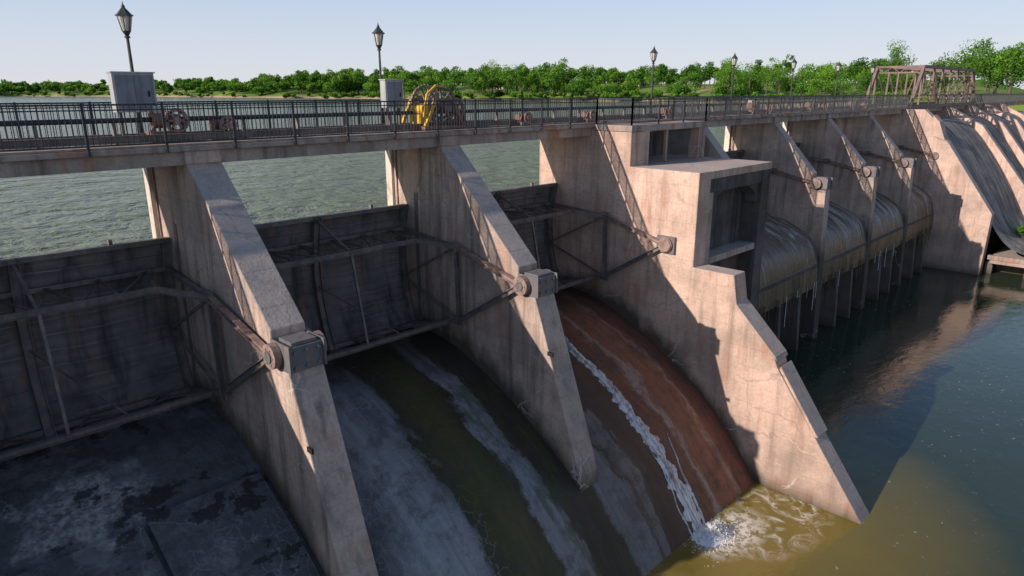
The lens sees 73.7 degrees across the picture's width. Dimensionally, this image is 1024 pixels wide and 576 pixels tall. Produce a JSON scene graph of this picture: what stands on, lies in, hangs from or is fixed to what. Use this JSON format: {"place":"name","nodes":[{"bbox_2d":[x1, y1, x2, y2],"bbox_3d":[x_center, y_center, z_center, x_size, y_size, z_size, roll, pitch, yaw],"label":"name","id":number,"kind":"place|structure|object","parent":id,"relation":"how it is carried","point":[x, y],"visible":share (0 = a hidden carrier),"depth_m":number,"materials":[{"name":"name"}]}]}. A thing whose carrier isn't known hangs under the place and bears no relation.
{"place":"outdoors","nodes":[
{"label":"outdoors","id":0,"kind":"place"},
{"bbox_2d":[0,285,753,575],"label":"spillway","id":1,"kind":"object","parent":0,"point":[457,467],"visible":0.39,"depth_m":21.78,"materials":[{"name":"concrete"}]},
{"bbox_2d":[0,236,281,461],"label":"radial gate","id":2,"kind":"structure","parent":1,"relation":"on","point":[89,334],"depth_m":20.04,"materials":[{"name":"metal"}]},
{"bbox_2d":[143,149,378,575],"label":"concrete dam pier","id":3,"kind":"structure","parent":1,"relation":"on","point":[282,421],"depth_m":18.53,"materials":[{"name":"concrete"}]},
{"bbox_2d":[254,203,530,360],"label":"radial gate","id":4,"kind":"structure","parent":1,"relation":"on","point":[346,279],"depth_m":26.09,"materials":[{"name":"metal"}]},
{"bbox_2d":[385,135,597,490],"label":"concrete dam pier","id":5,"kind":"structure","parent":1,"relation":"on","point":[513,347],"depth_m":25.15,"materials":[{"name":"concrete"}]},
{"bbox_2d":[490,182,672,289],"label":"radial gate","id":6,"kind":"structure","parent":1,"relation":"on","point":[530,214],"depth_m":32.76,"materials":[{"name":"metal"}]},
{"bbox_2d":[565,337,705,534],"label":"rushing water stream","id":7,"kind":"structure","parent":1,"relation":"on","point":[685,493],"depth_m":26.91,"materials":[{"name":"white liquid"}]},
{"bbox_2d":[0,96,796,259],"bbox_3d":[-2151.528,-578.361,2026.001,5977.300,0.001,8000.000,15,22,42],"label":"reservoir water","id":8,"kind":"structure","parent":0,"point":[42,214],"depth_m":39.01,"materials":[{"name":"liquid"}]},
{"bbox_2d":[0,80,1023,110],"bbox_3d":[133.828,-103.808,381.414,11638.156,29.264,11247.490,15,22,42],"label":"ground","id":9,"kind":"structure","parent":0,"point":[706,91],"depth_m":407.78,"materials":[{"name":"green plant"}]},
{"bbox_2d":[482,59,497,91],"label":"broadleaf tree","id":10,"kind":"object","parent":9,"relation":"on","point":[494,70],"visible":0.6,"depth_m":423.06,"materials":[{"name":"green plant"}]},
{"bbox_2d":[4,62,981,102],"bbox_3d":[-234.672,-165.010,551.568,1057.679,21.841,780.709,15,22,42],"label":"distant tree trunks","id":11,"kind":"object","parent":9,"relation":"on","point":[301,91],"visible":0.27,"depth_m":406.38,"materials":[{"name":"brown plant"}]},
{"bbox_2d":[0,42,984,105],"bbox_3d":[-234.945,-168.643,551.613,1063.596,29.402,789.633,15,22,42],"label":"distant trees","id":12,"kind":"object","parent":11,"relation":"on","point":[349,78],"visible":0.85,"depth_m":404.24,"materials":[{"name":"green plant"}]},
{"bbox_2d":[512,64,526,90],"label":"broadleaf tree","id":13,"kind":"object","parent":9,"relation":"on","point":[517,74],"visible":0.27,"depth_m":419.68,"materials":[{"name":"green plant"}]},
{"bbox_2d":[712,57,742,93],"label":"broadleaf tree","id":14,"kind":"object","parent":9,"relation":"on","point":[726,72],"visible":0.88,"depth_m":282.33,"materials":[{"name":"green plant"}]},
{"bbox_2d":[764,67,796,94],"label":"broadleaf tree","id":15,"kind":"object","parent":9,"relation":"on","point":[778,81],"visible":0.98,"depth_m":268.36,"materials":[{"name":"green plant"}]},
{"bbox_2d":[815,66,845,94],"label":"broadleaf tree","id":16,"kind":"object","parent":9,"relation":"on","point":[828,73],"visible":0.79,"depth_m":234.63,"materials":[{"name":"green plant"}]},
{"bbox_2d":[879,37,914,76],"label":"broadleaf tree","id":17,"kind":"object","parent":9,"relation":"on","point":[893,60],"visible":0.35,"depth_m":207.85,"materials":[{"name":"green plant"}]},
{"bbox_2d":[895,71,929,98],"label":"broadleaf tree","id":18,"kind":"object","parent":9,"relation":"on","point":[910,77],"visible":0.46,"depth_m":178.91,"materials":[{"name":"green plant"}]},
{"bbox_2d":[926,57,955,95],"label":"broadleaf tree","id":19,"kind":"object","parent":9,"relation":"on","point":[937,63],"visible":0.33,"depth_m":162.80,"materials":[{"name":"green plant"}]},
{"bbox_2d":[940,37,999,99],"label":"broadleaf tree","id":20,"kind":"object","parent":9,"relation":"on","point":[964,60],"visible":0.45,"depth_m":133.97,"materials":[{"name":"green plant"}]},
{"bbox_2d":[966,48,1014,92],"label":"broadleaf tree","id":21,"kind":"object","parent":9,"relation":"on","point":[987,61],"visible":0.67,"depth_m":126.00,"materials":[{"name":"green plant"}]},
{"bbox_2d":[977,47,1020,92],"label":"broadleaf tree","id":22,"kind":"object","parent":9,"relation":"on","point":[995,89],"visible":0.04,"depth_m":146.55,"materials":[{"name":"green plant"}]},
{"bbox_2d":[983,245,1023,278],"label":"concrete apron","id":23,"kind":"object","parent":9,"relation":"on","point":[1005,258],"visible":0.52,"depth_m":62.65,"materials":[{"name":"beige concrete"}]},
{"bbox_2d":[941,111,1023,254],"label":"fixed weir","id":24,"kind":"object","parent":23,"relation":"on","point":[975,153],"visible":0.55,"depth_m":67.66,"materials":[{"name":"concrete"}]},
{"bbox_2d":[1016,224,1023,238],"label":"green shrub","id":25,"kind":"object","parent":23,"relation":"on","point":[1020,229],"visible":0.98,"depth_m":64.96,"materials":[{"name":"green plant"}]},
{"bbox_2d":[990,42,1023,95],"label":"broadleaf tree","id":26,"kind":"object","parent":9,"relation":"on","point":[1011,56],"visible":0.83,"depth_m":116.35,"materials":[{"name":"green plant"}]},
{"bbox_2d":[1004,56,1023,87],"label":"broadleaf tree","id":27,"kind":"object","parent":9,"relation":"on","point":[1015,70],"visible":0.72,"depth_m":115.23,"materials":[{"name":"green plant"}]},
{"bbox_2d":[0,0,1023,88],"label":"sky","id":28,"kind":"structure","parent":0,"point":[62,41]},
{"bbox_2d":[645,247,1023,575],"bbox_3d":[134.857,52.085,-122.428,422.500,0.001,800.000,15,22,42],"label":"river water","id":29,"kind":"structure","parent":0,"point":[914,385],"depth_m":32.42,"materials":[{"name":"liquid"}]},
{"bbox_2d":[539,120,868,523],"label":"intake tower","id":30,"kind":"structure","parent":29,"relation":"in","point":[687,304],"depth_m":30.31,"materials":[{"name":"concrete"}]},
{"bbox_2d":[0,101,1023,177],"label":"bridge deck","id":31,"kind":"structure","parent":30,"relation":"on","point":[40,162],"depth_m":21.65,"materials":[{"name":"concrete"}]},
{"bbox_2d":[115,2,144,132],"bbox_3d":[-11.578,-6.583,20.827,0.500,4.039,0.433,15,22,42],"label":"street lamp","id":32,"kind":"object","parent":31,"relation":"on","point":[124,15],"visible":0.72,"depth_m":20.41,"materials":[{"name":"metal"}]},
{"bbox_2d":[105,71,157,143],"bbox_3d":[-10.935,-5.235,19.832,0.440,1.998,1.180,15,22,42],"label":"control cabinet","id":33,"kind":"object","parent":31,"relation":"on","point":[126,87],"visible":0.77,"depth_m":19.54,"materials":[{"name":"metal"}]},
{"bbox_2d":[146,106,189,142],"bbox_3d":[-10.296,-4.886,20.336,0.770,1.048,1.099,15,22,42],"label":"gate hoist","id":34,"kind":"object","parent":31,"relation":"on","point":[155,118],"visible":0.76,"depth_m":20.13,"materials":[{"name":"red paint"}]},
{"bbox_2d":[208,116,237,139],"bbox_3d":[-9.174,-5.050,21.481,0.770,0.728,0.805,15,22,42],"label":"gate hoist","id":35,"kind":"object","parent":31,"relation":"on","point":[221,124],"visible":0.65,"depth_m":21.24,"materials":[{"name":"red paint"}]},
{"bbox_2d":[372,24,384,123],"bbox_3d":[-5.211,-8.383,27.075,0.500,4.039,0.433,15,22,42],"label":"street lamp","id":36,"kind":"object","parent":31,"relation":"on","point":[378,33],"visible":0.76,"depth_m":26.65,"materials":[{"name":"metal"}]},
{"bbox_2d":[378,79,403,124],"bbox_3d":[-4.568,-6.987,26.093,0.440,1.898,0.860,15,22,42],"label":"control cabinet","id":37,"kind":"object","parent":31,"relation":"on","point":[391,89],"visible":0.79,"depth_m":25.80,"materials":[{"name":"metal"}]},
{"bbox_2d":[0,94,866,137],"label":"bridge railing","id":38,"kind":"object","parent":31,"relation":"on","point":[286,104],"visible":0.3,"depth_m":25.74,"materials":[{"name":"metal"}]},
{"bbox_2d":[402,84,467,130],"bbox_3d":[-3.136,-7.267,27.371,1.900,1.728,2.470,15,22,42],"label":"gate hoist machine","id":39,"kind":"object","parent":31,"relation":"on","point":[433,92],"visible":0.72,"depth_m":26.87,"materials":[{"name":"yellow paint"}]},
{"bbox_2d":[0,100,876,148],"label":"hoist drive shaft","id":40,"kind":"object","parent":31,"relation":"on","point":[107,136],"visible":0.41,"depth_m":22.49,"materials":[{"name":"paint"}]},
{"bbox_2d":[0,95,909,156],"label":"bridge railing","id":41,"kind":"object","parent":31,"relation":"on","point":[684,100],"visible":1,"depth_m":24.60,"materials":[{"name":"metal"}]},
{"bbox_2d":[515,112,531,125],"bbox_3d":[0.421,-7.461,30.091,0.770,0.596,0.658,15,22,42],"label":"gate hoist","id":42,"kind":"object","parent":31,"relation":"on","point":[522,116],"visible":0.69,"depth_m":29.89,"materials":[{"name":"red paint"}]},
{"bbox_2d":[580,110,595,122],"bbox_3d":[3.639,-8.371,33.249,0.770,0.596,0.658,15,22,42],"label":"gate hoist","id":43,"kind":"object","parent":31,"relation":"on","point":[583,114],"visible":0.68,"depth_m":33.06,"materials":[{"name":"red paint"}]},
{"bbox_2d":[650,46,657,112],"bbox_3d":[8.292,-12.200,40.325,0.500,4.039,0.433,15,22,42],"label":"street lamp","id":44,"kind":"object","parent":31,"relation":"on","point":[653,53],"visible":0.78,"depth_m":40.00,"materials":[{"name":"metal"}]},
{"bbox_2d":[656,106,672,118],"bbox_3d":[8.536,-9.797,38.042,0.770,0.684,0.756,15,22,42],"label":"gate hoist","id":45,"kind":"object","parent":31,"relation":"on","point":[666,112],"visible":0.49,"depth_m":37.79,"materials":[{"name":"red paint"}]},
{"bbox_2d":[729,54,737,109],"bbox_3d":[15.219,-14.158,47.122,0.500,4.039,0.433,15,22,42],"label":"street lamp","id":46,"kind":"object","parent":31,"relation":"on","point":[734,58],"visible":0.73,"depth_m":46.78,"materials":[{"name":"metal"}]},
{"bbox_2d":[747,100,759,113],"bbox_3d":[15.881,-11.976,45.220,0.770,0.898,0.952,15,22,42],"label":"gate hoist","id":47,"kind":"object","parent":31,"relation":"on","point":[752,102],"visible":0.58,"depth_m":44.97,"materials":[{"name":"red paint"}]},
{"bbox_2d":[765,106,774,113],"bbox_3d":[17.633,-12.326,46.980,0.770,0.596,0.658,15,22,42],"label":"gate hoist","id":48,"kind":"object","parent":31,"relation":"on","point":[772,110],"visible":0.48,"depth_m":46.78,"materials":[{"name":"red paint"}]},
{"bbox_2d":[789,58,796,107],"bbox_3d":[22.075,-16.096,53.850,0.500,4.039,0.433,15,22,42],"label":"street lamp","id":49,"kind":"object","parent":31,"relation":"on","point":[793,63],"visible":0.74,"depth_m":53.50,"materials":[{"name":"metal"}]},
{"bbox_2d":[805,101,815,111],"bbox_3d":[22.529,-13.795,51.760,0.770,0.772,0.854,15,22,42],"label":"gate hoist","id":50,"kind":"object","parent":31,"relation":"on","point":[810,105],"visible":0.26,"depth_m":51.55,"materials":[{"name":"red paint"}]},
{"bbox_2d":[834,61,841,104],"bbox_3d":[28.652,-17.955,60.304,0.500,4.039,0.433,15,22,42],"label":"street lamp","id":51,"kind":"object","parent":31,"relation":"on","point":[838,66],"visible":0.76,"depth_m":59.94,"materials":[{"name":"metal"}]},
{"bbox_2d":[869,65,875,97],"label":"street lamp","id":52,"kind":"object","parent":31,"relation":"on","point":[873,67],"visible":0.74,"depth_m":66.12,"materials":[{"name":"metal"}]},
{"bbox_2d":[864,65,975,107],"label":"steel truss bridge","id":53,"kind":"structure","parent":31,"relation":"on","point":[922,70],"depth_m":71.72,"materials":[{"name":"paint"}]},
{"bbox_2d":[939,93,998,102],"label":"bridge railing","id":54,"kind":"object","parent":31,"relation":"on","point":[950,98],"visible":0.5,"depth_m":92.23,"materials":[{"name":"metal"}]},
{"bbox_2d":[975,93,1023,104],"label":"bridge railing","id":55,"kind":"object","parent":31,"relation":"attached to","point":[1006,97],"visible":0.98,"depth_m":91.99,"materials":[{"name":"metal"}]},
{"bbox_2d":[758,184,933,314],"bbox_3d":[23.094,-4.521,52.280,6.950,4.665,40.390,15,22,42],"label":"overflow weir","id":56,"kind":"object","parent":30,"relation":"attached to","point":[789,248],"visible":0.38,"depth_m":46.99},
{"bbox_2d":[725,149,821,188],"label":"radial gate","id":57,"kind":"structure","parent":56,"relation":"on","point":[736,154],"depth_m":45.31,"materials":[{"name":"metal"}]},
{"bbox_2d":[795,142,870,176],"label":"radial gate","id":58,"kind":"structure","parent":56,"relation":"on","point":[826,160],"depth_m":51.30,"materials":[{"name":"metal"}]},
{"bbox_2d":[857,150,908,166],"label":"radial gate","id":59,"kind":"structure","parent":56,"relation":"on","point":[869,153],"depth_m":57.37,"materials":[{"name":"metal"}]},
{"bbox_2d":[896,145,938,159],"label":"radial gate","id":60,"kind":"structure","parent":56,"relation":"on","point":[934,155],"depth_m":63.53,"materials":[{"name":"metal"}]},
{"bbox_2d":[650,121,760,311],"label":"concrete dam pier","id":61,"kind":"structure","parent":29,"relation":"in","point":[713,148],"depth_m":38.59,"materials":[{"name":"concrete"}]},
{"bbox_2d":[683,505,744,554],"bbox_3d":[7.602,9.100,25.757,3.743,0.791,2.609,-7,18,-24],"label":"water splash","id":62,"kind":"object","parent":29,"relation":"on","point":[711,533],"visible":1,"depth_m":25.65,"materials":[{"name":"white liquid"}]},
{"bbox_2d":[724,116,832,339],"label":"concrete dam pier","id":63,"kind":"structure","parent":29,"relation":"in","point":[803,206],"depth_m":45.41,"materials":[{"name":"concrete"}]},
{"bbox_2d":[782,113,879,308],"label":"concrete dam pier","id":64,"kind":"structure","parent":29,"relation":"in","point":[853,191],"depth_m":51.77,"materials":[{"name":"concrete"}]},
{"bbox_2d":[759,212,933,350],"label":"overflow buttresses","id":65,"kind":"structure","parent":29,"relation":"in","point":[878,280],"depth_m":49.96,"materials":[{"name":"concrete"}]},
{"bbox_2d":[759,226,930,328],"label":"water trickles","id":66,"kind":"object","parent":65,"relation":"attached to","point":[893,250],"visible":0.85,"depth_m":49.57,"materials":[{"name":"white liquid"}]},
{"bbox_2d":[832,111,916,285],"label":"concrete dam pier","id":67,"kind":"structure","parent":29,"relation":"in","point":[869,133],"depth_m":57.93,"materials":[{"name":"concrete"}]},
{"bbox_2d":[873,109,994,274],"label":"end pier","id":68,"kind":"structure","parent":29,"relation":"in","point":[959,234],"depth_m":63.08,"materials":[{"name":"concrete"}]},
{"bbox_2d":[930,107,1023,248],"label":"concrete dam pier","id":69,"kind":"structure","parent":0,"point":[1015,180],"depth_m":71.59,"materials":[{"name":"beige concrete"}]},
{"bbox_2d":[957,105,1023,168],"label":"concrete dam pier","id":70,"kind":"structure","parent":0,"point":[1006,133],"depth_m":78.61,"materials":[{"name":"beige concrete"}]},
{"bbox_2d":[979,104,1023,140],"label":"concrete dam pier","id":71,"kind":"structure","parent":0,"point":[1016,124],"depth_m":85.31,"materials":[{"name":"beige concrete"}]},
{"bbox_2d":[995,104,1023,120],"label":"concrete dam pier","id":72,"kind":"structure","parent":0,"point":[1004,108],"depth_m":92.23,"materials":[{"name":"beige concrete"}]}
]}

